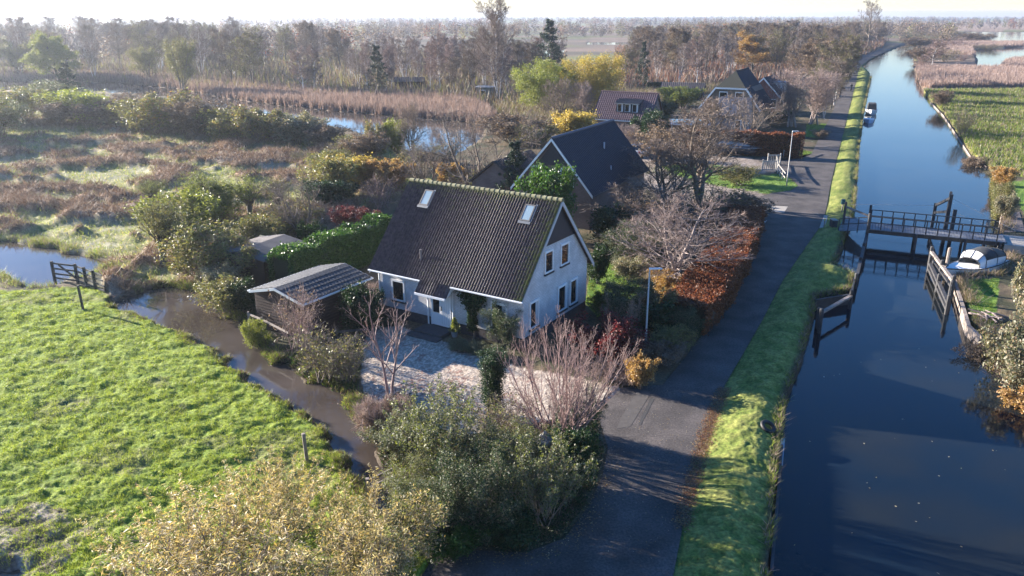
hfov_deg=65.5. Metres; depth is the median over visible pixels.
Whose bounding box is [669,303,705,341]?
shrub
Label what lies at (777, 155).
gate
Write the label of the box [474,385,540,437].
shrub
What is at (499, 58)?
birch tree
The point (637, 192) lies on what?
garden tree
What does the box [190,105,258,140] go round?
waterside shrub
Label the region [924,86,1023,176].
marsh grass
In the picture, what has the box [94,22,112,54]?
alder tree
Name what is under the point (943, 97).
bank shrub
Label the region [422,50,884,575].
road
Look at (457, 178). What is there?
shrub
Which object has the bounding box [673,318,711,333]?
shrub
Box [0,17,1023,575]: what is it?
ground
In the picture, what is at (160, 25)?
alder tree
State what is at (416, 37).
birch tree
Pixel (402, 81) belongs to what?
hut
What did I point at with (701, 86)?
hut
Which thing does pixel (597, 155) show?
brick house
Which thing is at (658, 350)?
shrub
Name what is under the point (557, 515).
garden litter
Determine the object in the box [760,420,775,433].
old tyre
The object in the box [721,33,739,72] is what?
birch tree
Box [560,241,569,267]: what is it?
window
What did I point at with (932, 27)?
distant woods
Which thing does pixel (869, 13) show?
tall tree
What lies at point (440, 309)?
door
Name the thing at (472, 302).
wall climber
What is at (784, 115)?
shrub
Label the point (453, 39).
birch tree
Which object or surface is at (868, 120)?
boat
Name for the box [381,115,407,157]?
waterside shrub
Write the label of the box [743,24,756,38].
oak tree
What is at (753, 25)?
oak tree
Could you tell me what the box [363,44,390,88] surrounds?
tall tree
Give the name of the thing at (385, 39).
birch tree
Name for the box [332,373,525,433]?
fallen leaves
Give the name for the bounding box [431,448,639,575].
fallen leaves
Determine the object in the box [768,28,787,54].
alder tree
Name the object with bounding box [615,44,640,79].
alder tree
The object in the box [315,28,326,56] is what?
birch tree
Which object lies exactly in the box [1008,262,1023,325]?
bank shrub
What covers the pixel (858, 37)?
tall tree
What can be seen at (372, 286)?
shrub
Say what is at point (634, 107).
window
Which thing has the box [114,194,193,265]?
pollard willow
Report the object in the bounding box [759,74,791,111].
red brick house
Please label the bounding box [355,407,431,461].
shrub
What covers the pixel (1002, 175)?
bank shrub
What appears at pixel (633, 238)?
shrub
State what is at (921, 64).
reed bush
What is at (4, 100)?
waterside shrub
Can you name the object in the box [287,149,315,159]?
marsh shrub
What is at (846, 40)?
roadside tree
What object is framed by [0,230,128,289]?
bank weeds
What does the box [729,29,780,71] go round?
tall tree
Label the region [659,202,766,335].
copper hedge
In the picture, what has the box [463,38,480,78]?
birch tree
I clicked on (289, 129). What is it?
waterside shrub
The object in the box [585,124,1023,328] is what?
lawn grass
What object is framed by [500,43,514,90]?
birch tree
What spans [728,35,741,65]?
birch tree
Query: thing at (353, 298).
evergreen bush
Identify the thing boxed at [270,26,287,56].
birch tree
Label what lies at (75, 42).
birch tree
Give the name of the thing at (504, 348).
bed plant
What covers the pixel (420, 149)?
waterside shrub
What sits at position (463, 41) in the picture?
alder tree
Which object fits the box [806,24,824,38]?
alder tree
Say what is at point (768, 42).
oak tree
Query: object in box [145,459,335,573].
willow shrub
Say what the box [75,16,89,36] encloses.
alder tree
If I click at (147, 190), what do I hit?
pollard willow
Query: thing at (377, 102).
reeds
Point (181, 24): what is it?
alder tree
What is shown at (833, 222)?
bridge bollard
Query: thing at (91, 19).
oak tree
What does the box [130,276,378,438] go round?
bank weeds
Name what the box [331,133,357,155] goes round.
waterside shrub
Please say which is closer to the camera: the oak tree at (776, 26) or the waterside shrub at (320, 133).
the waterside shrub at (320, 133)
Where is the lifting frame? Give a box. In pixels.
[851,191,1013,229]
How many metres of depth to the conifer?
67.93 m
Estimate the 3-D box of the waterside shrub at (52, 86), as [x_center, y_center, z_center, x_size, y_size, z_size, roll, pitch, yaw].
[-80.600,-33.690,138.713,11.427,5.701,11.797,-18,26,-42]
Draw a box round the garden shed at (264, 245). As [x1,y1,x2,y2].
[212,234,302,286]
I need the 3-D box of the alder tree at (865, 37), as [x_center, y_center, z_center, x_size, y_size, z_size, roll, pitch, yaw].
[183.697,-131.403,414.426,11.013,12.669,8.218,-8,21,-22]
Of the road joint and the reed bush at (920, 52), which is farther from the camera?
the reed bush at (920, 52)
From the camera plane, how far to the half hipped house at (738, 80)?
120.47 m
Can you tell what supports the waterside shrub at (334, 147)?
on the ground at (776, 345)
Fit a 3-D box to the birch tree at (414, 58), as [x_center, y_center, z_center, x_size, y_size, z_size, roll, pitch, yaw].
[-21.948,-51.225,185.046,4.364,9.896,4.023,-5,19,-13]
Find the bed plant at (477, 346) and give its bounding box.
[463,339,489,354]
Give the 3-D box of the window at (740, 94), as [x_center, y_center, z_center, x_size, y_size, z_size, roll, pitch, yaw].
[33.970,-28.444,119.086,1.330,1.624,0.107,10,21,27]
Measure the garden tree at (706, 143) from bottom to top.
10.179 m
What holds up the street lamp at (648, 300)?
on the ground at (776, 345)
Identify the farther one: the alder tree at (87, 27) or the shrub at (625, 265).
the alder tree at (87, 27)
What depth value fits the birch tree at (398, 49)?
191.67 m
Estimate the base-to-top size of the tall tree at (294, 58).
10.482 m
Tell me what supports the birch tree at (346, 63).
on the ground at (776, 345)
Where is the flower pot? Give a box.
[448,317,460,336]
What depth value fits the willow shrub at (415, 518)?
24.30 m
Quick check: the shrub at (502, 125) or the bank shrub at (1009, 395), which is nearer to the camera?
the bank shrub at (1009, 395)
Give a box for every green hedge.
[264,211,391,281]
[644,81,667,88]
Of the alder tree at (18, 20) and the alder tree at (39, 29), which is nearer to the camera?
the alder tree at (18, 20)
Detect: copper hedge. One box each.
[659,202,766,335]
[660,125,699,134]
[682,128,805,158]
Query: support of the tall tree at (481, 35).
on the ground at (776, 345)
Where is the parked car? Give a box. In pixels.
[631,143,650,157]
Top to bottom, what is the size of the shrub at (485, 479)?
3.479 m
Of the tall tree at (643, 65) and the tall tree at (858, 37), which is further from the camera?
the tall tree at (858, 37)
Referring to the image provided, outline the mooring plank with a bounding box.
[779,438,784,465]
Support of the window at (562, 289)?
in the white brick house at (525, 253)
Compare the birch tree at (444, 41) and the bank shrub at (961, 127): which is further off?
the birch tree at (444, 41)
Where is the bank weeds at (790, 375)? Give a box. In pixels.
[752,76,871,575]
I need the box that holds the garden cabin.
[476,85,494,95]
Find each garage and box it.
[469,150,534,190]
[714,96,754,131]
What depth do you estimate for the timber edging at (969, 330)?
45.86 m
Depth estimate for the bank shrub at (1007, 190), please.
72.99 m
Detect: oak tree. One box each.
[0,23,10,32]
[80,17,102,51]
[121,24,143,61]
[207,27,229,63]
[291,20,319,55]
[631,26,653,53]
[636,29,661,58]
[661,26,692,75]
[678,26,691,47]
[699,23,713,38]
[708,25,722,40]
[724,31,741,55]
[736,23,749,53]
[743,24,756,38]
[748,22,758,34]
[763,22,788,47]
[766,36,780,63]
[787,21,796,34]
[823,27,841,42]
[829,30,846,40]
[874,25,884,39]
[878,22,887,36]
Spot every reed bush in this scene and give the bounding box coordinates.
[897,30,926,38]
[899,36,935,47]
[905,32,957,42]
[907,45,942,63]
[911,56,933,66]
[912,45,952,51]
[926,31,971,39]
[931,47,964,61]
[940,36,977,44]
[947,53,980,60]
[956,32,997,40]
[971,44,1002,50]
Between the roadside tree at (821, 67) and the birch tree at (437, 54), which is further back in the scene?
the birch tree at (437, 54)
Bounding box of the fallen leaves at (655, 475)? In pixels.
[554,403,727,572]
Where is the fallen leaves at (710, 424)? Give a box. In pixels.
[670,386,731,531]
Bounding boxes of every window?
[391,279,405,303]
[491,301,506,327]
[529,298,539,331]
[544,248,554,276]
[557,282,567,314]
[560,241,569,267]
[569,276,577,307]
[617,104,622,111]
[625,104,630,111]
[632,105,637,111]
[719,91,727,98]
[735,92,743,96]
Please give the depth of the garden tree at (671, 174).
68.32 m
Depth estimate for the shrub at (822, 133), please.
111.59 m
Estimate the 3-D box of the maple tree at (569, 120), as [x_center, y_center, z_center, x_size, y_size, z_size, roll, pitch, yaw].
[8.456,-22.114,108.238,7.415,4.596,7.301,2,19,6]
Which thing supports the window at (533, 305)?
in the white brick house at (525, 253)
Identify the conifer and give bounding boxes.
[495,140,526,190]
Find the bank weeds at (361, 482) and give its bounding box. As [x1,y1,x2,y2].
[101,303,418,525]
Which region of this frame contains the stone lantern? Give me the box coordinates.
[536,431,551,477]
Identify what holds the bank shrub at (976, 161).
on the ground at (776, 345)
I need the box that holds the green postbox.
[841,199,845,211]
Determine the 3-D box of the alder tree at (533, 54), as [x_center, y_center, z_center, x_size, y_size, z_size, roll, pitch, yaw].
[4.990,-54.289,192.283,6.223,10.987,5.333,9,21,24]
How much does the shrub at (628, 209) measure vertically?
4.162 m
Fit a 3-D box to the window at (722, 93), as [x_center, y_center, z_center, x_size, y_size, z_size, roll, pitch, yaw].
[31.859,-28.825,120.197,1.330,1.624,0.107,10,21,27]
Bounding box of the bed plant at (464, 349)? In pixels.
[458,341,474,352]
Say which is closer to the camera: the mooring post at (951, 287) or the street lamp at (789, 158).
the mooring post at (951, 287)
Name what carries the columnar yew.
on the ground at (776, 345)
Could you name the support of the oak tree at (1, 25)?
on the ground at (776, 345)
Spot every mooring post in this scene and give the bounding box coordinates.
[816,308,823,333]
[942,247,951,278]
[948,280,953,303]
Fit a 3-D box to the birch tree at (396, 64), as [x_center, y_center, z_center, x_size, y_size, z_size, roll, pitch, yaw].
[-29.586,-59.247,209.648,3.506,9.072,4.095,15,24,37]
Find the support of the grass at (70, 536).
on the ground at (776, 345)
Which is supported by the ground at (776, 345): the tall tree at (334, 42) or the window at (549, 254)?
the tall tree at (334, 42)
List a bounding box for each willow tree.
[0,39,35,73]
[124,45,159,75]
[162,46,190,69]
[223,46,256,77]
[509,56,579,110]
[547,51,628,108]
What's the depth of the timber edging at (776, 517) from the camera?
28.00 m
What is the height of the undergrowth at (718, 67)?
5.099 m
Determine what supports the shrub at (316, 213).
on the ground at (776, 345)
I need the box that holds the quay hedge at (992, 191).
[989,176,1002,221]
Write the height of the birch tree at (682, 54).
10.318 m
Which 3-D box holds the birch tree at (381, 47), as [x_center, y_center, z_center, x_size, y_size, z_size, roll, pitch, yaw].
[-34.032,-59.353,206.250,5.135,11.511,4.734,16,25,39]
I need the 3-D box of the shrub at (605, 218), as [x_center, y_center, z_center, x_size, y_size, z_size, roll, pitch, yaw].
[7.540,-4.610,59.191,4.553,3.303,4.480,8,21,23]
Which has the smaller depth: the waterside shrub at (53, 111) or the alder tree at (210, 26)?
the waterside shrub at (53, 111)
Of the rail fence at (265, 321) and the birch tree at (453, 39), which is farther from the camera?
the birch tree at (453, 39)
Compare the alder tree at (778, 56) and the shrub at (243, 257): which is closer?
the shrub at (243, 257)
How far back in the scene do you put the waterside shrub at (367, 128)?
94.95 m
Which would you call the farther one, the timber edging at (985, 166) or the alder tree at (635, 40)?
the alder tree at (635, 40)
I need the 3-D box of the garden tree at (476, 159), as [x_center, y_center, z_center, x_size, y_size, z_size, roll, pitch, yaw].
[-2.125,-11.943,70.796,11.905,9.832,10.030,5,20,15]
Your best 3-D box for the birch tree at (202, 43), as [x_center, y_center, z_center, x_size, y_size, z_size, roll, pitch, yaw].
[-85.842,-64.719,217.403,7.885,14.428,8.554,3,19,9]
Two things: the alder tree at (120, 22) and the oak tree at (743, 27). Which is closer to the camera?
the oak tree at (743, 27)
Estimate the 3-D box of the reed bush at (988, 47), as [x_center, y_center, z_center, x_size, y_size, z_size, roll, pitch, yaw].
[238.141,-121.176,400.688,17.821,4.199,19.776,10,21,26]
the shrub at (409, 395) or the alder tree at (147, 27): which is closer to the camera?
the shrub at (409, 395)
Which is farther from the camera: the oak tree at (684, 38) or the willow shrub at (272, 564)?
the oak tree at (684, 38)
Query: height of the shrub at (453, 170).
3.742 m
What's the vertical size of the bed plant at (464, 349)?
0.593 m
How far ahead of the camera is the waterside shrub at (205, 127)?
110.73 m
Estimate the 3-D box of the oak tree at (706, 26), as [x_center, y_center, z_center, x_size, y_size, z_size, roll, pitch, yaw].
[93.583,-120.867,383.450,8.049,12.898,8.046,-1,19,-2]
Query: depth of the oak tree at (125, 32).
255.61 m
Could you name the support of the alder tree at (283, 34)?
on the ground at (776, 345)
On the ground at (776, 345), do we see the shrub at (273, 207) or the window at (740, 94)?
the shrub at (273, 207)
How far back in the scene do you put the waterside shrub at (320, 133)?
102.53 m
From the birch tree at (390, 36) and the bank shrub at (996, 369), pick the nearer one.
the bank shrub at (996, 369)
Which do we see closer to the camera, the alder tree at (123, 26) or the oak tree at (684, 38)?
the oak tree at (684, 38)
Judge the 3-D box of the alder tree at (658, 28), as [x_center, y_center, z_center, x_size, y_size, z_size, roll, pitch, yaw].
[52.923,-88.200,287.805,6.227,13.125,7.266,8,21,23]
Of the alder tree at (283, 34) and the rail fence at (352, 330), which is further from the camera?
the alder tree at (283, 34)
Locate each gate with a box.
[50,261,104,291]
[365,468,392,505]
[762,159,776,170]
[767,153,781,163]
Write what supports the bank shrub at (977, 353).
on the ground at (776, 345)
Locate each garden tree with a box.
[252,165,332,229]
[392,133,452,179]
[421,97,551,184]
[535,77,582,113]
[566,80,596,113]
[577,175,704,219]
[599,192,761,283]
[599,289,644,336]
[616,137,724,202]
[617,122,641,143]
[618,93,776,201]
[728,87,790,131]
[765,65,816,126]
[803,66,848,124]
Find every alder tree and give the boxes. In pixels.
[4,14,34,60]
[26,22,44,32]
[39,15,61,32]
[41,31,70,64]
[42,25,57,36]
[56,24,68,40]
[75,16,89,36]
[78,24,99,59]
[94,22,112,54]
[104,21,128,63]
[105,22,118,41]
[109,17,125,44]
[119,24,131,44]
[125,19,148,49]
[130,30,167,69]
[135,20,153,47]
[145,18,154,28]
[152,20,171,48]
[164,15,181,33]
[167,22,191,47]
[170,19,192,30]
[175,36,196,77]
[184,18,208,54]
[190,30,206,63]
[204,21,217,49]
[213,33,243,80]
[224,25,271,83]
[230,23,243,41]
[245,31,261,56]
[273,23,297,62]
[295,22,315,58]
[300,23,319,64]
[364,41,375,63]
[441,57,460,89]
[444,45,460,66]
[458,40,477,69]
[458,48,479,83]
[509,41,528,70]
[510,38,521,59]
[510,44,527,66]
[523,41,543,71]
[524,47,535,73]
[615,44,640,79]
[626,35,644,64]
[627,32,632,45]
[630,25,641,48]
[651,25,665,51]
[659,32,670,56]
[662,32,686,70]
[688,35,702,61]
[698,28,719,71]
[719,24,738,53]
[742,33,762,68]
[758,22,770,42]
[758,29,767,47]
[766,29,796,72]
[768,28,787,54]
[783,23,797,41]
[783,29,798,61]
[796,28,815,66]
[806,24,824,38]
[812,29,828,59]
[837,27,853,39]
[849,22,862,39]
[858,24,874,41]
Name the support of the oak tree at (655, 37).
on the ground at (776, 345)
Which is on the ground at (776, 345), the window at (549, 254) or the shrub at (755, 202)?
the shrub at (755, 202)
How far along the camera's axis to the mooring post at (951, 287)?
48.09 m
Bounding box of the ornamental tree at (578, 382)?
[495,303,644,460]
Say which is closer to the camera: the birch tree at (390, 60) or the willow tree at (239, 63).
the birch tree at (390, 60)
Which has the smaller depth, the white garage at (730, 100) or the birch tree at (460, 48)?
the white garage at (730, 100)
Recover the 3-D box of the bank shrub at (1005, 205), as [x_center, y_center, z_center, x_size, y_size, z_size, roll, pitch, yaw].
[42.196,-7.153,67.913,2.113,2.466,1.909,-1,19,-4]
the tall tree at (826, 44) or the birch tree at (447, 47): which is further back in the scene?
the birch tree at (447, 47)
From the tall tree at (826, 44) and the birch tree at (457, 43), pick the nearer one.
the tall tree at (826, 44)
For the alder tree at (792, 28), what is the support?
on the ground at (776, 345)
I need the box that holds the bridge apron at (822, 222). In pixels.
[819,215,827,227]
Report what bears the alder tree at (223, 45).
on the ground at (776, 345)
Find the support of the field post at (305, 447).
on the ground at (776, 345)
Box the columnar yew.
[474,344,512,414]
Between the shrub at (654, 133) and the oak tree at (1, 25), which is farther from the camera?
the oak tree at (1, 25)
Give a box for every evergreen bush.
[335,277,385,340]
[514,159,578,216]
[628,107,669,144]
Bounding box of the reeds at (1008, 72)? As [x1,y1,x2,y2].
[916,39,1023,87]
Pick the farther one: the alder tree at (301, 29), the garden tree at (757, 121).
the alder tree at (301, 29)
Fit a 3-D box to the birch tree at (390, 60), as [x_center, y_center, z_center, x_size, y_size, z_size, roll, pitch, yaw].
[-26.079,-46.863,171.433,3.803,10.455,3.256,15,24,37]
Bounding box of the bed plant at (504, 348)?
[479,343,507,355]
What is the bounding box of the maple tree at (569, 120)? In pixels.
[549,107,599,135]
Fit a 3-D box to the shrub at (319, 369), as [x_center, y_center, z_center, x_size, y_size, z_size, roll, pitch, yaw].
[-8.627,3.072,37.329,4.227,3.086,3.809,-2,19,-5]
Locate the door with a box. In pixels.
[432,295,449,327]
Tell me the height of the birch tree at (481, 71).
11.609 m
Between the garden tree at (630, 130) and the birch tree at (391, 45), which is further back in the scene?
the birch tree at (391, 45)
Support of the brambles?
on the ground at (776, 345)
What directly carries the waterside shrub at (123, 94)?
on the ground at (776, 345)
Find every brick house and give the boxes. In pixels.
[368,178,594,348]
[510,119,647,229]
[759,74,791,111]
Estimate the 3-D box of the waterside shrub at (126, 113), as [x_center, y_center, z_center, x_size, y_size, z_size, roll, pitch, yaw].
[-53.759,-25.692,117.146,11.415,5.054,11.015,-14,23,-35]
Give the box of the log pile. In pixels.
[968,308,1009,322]
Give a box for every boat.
[712,140,762,154]
[864,117,873,123]
[865,102,877,114]
[945,246,1010,281]
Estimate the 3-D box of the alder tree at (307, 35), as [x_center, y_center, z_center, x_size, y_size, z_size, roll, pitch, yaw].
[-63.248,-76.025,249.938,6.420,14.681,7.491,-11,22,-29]
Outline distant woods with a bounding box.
[0,15,1023,59]
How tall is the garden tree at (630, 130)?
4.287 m
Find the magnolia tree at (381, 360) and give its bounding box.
[334,281,419,394]
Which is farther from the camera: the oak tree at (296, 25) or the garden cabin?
the oak tree at (296, 25)
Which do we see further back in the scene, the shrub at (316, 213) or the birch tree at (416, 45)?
the birch tree at (416, 45)
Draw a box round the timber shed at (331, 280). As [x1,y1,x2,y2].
[247,263,373,339]
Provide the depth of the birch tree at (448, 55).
182.88 m
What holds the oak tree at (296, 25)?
on the ground at (776, 345)
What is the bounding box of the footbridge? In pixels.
[838,202,1023,254]
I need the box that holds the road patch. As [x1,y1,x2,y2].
[616,389,651,428]
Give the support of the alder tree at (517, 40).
on the ground at (776, 345)
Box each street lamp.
[644,268,661,345]
[786,131,798,185]
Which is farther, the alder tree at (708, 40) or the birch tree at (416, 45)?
the birch tree at (416, 45)
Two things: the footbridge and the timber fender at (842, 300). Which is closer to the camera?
the timber fender at (842, 300)
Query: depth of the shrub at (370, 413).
32.80 m
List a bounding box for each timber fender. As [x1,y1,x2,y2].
[814,289,853,328]
[854,233,868,288]
[926,255,951,314]
[927,246,955,296]
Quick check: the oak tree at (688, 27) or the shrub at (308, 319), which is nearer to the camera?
the shrub at (308, 319)
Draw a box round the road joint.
[639,398,653,424]
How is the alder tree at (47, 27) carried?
on the ground at (776, 345)
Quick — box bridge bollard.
[829,218,838,227]
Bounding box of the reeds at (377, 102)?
[0,67,496,122]
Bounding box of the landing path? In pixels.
[1003,212,1023,231]
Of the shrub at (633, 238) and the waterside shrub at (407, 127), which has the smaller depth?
the shrub at (633, 238)
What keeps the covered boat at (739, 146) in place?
on the ground at (776, 345)
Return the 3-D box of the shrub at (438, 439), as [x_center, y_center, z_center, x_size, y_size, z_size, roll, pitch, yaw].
[-2.790,5.292,29.481,4.030,3.855,4.150,14,23,35]
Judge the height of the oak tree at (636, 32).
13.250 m
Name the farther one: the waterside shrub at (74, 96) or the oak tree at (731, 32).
the oak tree at (731, 32)
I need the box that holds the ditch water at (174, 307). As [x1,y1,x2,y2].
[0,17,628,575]
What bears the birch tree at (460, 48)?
on the ground at (776, 345)
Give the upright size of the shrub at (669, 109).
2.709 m
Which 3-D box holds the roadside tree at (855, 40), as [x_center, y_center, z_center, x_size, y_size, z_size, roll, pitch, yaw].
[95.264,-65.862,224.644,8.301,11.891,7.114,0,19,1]
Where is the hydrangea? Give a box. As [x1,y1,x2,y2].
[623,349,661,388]
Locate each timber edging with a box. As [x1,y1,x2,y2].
[769,444,782,575]
[814,278,854,308]
[930,102,986,168]
[953,280,982,346]
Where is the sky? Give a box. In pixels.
[0,0,1023,16]
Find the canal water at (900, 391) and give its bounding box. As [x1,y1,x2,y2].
[773,17,1023,575]
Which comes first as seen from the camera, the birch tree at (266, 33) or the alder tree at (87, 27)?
the alder tree at (87, 27)
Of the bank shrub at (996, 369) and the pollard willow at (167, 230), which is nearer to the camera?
the bank shrub at (996, 369)
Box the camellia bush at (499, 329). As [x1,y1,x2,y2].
[479,300,522,345]
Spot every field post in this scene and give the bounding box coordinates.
[77,285,83,309]
[301,433,308,462]
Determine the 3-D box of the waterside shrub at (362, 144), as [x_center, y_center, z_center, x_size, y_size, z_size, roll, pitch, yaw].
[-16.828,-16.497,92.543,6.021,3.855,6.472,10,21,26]
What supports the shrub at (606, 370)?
on the ground at (776, 345)
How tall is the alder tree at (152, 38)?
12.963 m
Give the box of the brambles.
[0,106,452,297]
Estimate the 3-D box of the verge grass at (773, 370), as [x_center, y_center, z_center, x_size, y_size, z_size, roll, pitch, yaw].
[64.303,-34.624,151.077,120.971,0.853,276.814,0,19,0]
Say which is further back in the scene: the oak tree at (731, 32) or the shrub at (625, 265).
the oak tree at (731, 32)
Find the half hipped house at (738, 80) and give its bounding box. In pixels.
[698,67,774,130]
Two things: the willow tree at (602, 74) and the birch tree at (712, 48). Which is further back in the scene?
the birch tree at (712, 48)
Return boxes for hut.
[394,77,424,88]
[660,82,705,99]
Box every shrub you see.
[0,85,50,123]
[0,89,14,126]
[0,96,31,134]
[8,79,88,105]
[30,87,111,121]
[34,100,85,126]
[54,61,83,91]
[69,95,141,126]
[73,472,254,575]
[85,485,336,575]
[102,96,170,131]
[105,91,144,100]
[123,189,221,236]
[130,87,204,131]
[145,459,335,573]
[152,217,238,276]
[158,95,230,138]
[177,179,251,224]
[187,273,244,318]
[189,230,260,278]
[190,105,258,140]
[193,261,243,294]
[195,111,211,133]
[220,210,288,245]
[221,274,257,312]
[225,102,285,141]
[230,444,349,529]
[239,317,266,348]
[246,200,305,235]
[259,112,298,134]
[263,195,326,237]
[266,281,327,356]
[270,110,331,145]
[276,496,420,575]
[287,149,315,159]
[287,319,367,382]
[295,219,327,240]
[296,152,359,186]
[297,179,359,205]
[301,122,352,144]
[302,462,406,573]
[306,147,355,166]
[315,333,373,382]
[319,152,375,184]
[324,141,354,154]
[326,204,359,225]
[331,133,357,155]
[332,484,450,575]
[336,129,390,158]
[347,390,419,438]
[349,158,383,183]
[353,206,380,220]
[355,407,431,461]
[359,173,400,208]
[363,116,387,157]
[368,281,378,299]
[371,157,417,186]
[377,390,417,403]
[378,449,458,520]
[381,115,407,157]
[381,373,502,486]
[384,475,476,555]
[391,99,430,154]
[392,151,423,171]
[405,160,437,180]
[406,141,447,161]
[421,431,538,547]
[421,506,493,567]
[426,138,466,161]
[435,162,467,184]
[443,163,487,185]
[453,413,554,497]
[467,498,542,554]
[469,110,549,142]
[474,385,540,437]
[485,419,599,531]
[514,123,560,146]
[546,385,608,434]
[547,423,602,488]
[567,308,649,366]
[586,201,644,253]
[586,291,611,315]
[586,353,649,386]
[587,241,612,283]
[593,271,666,320]
[600,217,671,265]
[610,254,651,281]
[614,197,707,243]
[625,122,688,165]
[630,298,678,337]
[636,338,688,369]
[643,286,680,308]
[646,267,691,300]
[647,321,698,351]
[655,85,706,106]
[661,99,677,116]
[662,178,757,224]
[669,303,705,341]
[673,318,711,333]
[711,190,777,216]
[716,163,762,186]
[769,110,797,123]
[809,128,830,138]
[928,89,956,105]
[950,109,977,134]
[951,337,1003,366]
[959,154,999,167]
[976,308,1023,393]
[981,361,1006,379]
[990,165,1019,183]
[993,190,1021,216]
[994,181,1016,196]
[994,384,1023,413]
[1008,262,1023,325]
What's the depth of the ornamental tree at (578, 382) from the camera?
30.48 m
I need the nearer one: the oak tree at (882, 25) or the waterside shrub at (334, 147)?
the waterside shrub at (334, 147)
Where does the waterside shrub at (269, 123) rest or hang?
on the ground at (776, 345)
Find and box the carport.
[670,119,709,128]
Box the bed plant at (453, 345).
[445,336,469,351]
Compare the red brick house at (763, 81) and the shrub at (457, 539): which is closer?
the shrub at (457, 539)
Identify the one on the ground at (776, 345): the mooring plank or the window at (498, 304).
the mooring plank
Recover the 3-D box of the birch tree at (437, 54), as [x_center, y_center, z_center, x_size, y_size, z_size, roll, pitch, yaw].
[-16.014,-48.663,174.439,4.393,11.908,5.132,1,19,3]
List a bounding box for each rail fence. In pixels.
[247,311,288,333]
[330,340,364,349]
[335,328,367,341]
[776,156,785,178]
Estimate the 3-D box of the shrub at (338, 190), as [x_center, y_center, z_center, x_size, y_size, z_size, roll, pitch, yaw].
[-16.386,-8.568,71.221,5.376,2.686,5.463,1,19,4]
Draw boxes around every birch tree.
[0,26,27,69]
[55,29,71,59]
[70,30,89,54]
[78,38,101,75]
[143,28,169,69]
[149,25,163,63]
[182,24,212,71]
[222,25,239,75]
[245,27,264,57]
[259,27,271,57]
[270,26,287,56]
[314,22,324,51]
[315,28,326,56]
[342,37,352,62]
[343,45,353,76]
[346,44,367,84]
[358,48,373,85]
[360,40,373,71]
[375,37,385,66]
[379,35,387,53]
[381,43,393,77]
[384,45,398,88]
[385,41,394,66]
[387,33,395,55]
[391,33,414,76]
[393,46,405,73]
[404,32,421,57]
[404,36,415,71]
[409,46,425,76]
[414,40,421,61]
[420,41,429,62]
[422,41,437,87]
[423,49,434,80]
[429,39,445,86]
[430,33,445,72]
[439,33,447,70]
[441,38,454,70]
[443,48,456,76]
[449,35,464,52]
[450,33,460,68]
[458,43,466,70]
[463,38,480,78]
[473,40,491,84]
[480,41,510,98]
[499,54,511,85]
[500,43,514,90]
[522,38,530,68]
[533,34,546,57]
[550,32,567,63]
[640,41,652,66]
[648,41,668,76]
[674,43,689,81]
[709,38,715,56]
[716,32,723,51]
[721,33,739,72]
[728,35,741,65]
[732,33,742,65]
[749,35,760,66]
[786,34,804,64]
[922,39,950,63]
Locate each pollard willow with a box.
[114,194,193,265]
[125,175,167,202]
[149,208,199,262]
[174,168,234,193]
[216,172,271,215]
[256,176,309,206]
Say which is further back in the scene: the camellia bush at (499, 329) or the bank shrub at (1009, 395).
the camellia bush at (499, 329)
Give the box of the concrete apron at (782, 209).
[765,206,787,212]
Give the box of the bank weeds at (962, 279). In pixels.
[950,161,1022,352]
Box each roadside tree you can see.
[807,60,834,94]
[817,69,837,118]
[828,56,846,104]
[828,60,848,109]
[835,46,854,98]
[838,33,866,63]
[838,43,855,71]
[839,38,859,68]
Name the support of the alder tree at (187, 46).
on the ground at (776, 345)
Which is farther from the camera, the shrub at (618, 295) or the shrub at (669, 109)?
the shrub at (669, 109)
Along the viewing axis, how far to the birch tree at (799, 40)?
234.32 m
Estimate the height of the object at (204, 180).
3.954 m
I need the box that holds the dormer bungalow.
[593,90,663,138]
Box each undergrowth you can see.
[0,45,579,104]
[491,80,758,126]
[611,36,886,90]
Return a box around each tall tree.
[17,31,83,80]
[67,14,96,44]
[161,36,197,93]
[222,14,245,35]
[285,45,315,87]
[303,43,325,83]
[318,28,353,65]
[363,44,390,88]
[465,0,534,90]
[533,18,573,78]
[632,41,650,86]
[686,36,708,81]
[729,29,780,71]
[784,42,825,86]
[799,37,837,76]
[815,35,872,95]
[834,32,864,59]
[857,0,882,45]
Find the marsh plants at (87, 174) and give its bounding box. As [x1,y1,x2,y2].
[0,112,436,286]
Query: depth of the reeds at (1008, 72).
216.68 m
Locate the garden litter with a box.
[270,332,610,546]
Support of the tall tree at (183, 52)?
on the ground at (776, 345)
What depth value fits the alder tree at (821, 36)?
250.89 m
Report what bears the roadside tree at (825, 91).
on the ground at (776, 345)
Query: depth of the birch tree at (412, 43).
224.03 m
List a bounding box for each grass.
[0,286,424,575]
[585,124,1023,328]
[678,75,866,575]
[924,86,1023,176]
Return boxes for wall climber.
[451,290,490,338]
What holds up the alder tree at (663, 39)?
on the ground at (776, 345)
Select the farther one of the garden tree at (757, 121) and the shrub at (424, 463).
the garden tree at (757, 121)
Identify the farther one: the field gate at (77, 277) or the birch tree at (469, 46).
the birch tree at (469, 46)
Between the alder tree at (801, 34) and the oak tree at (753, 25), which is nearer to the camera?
the alder tree at (801, 34)
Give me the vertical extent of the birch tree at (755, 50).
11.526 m

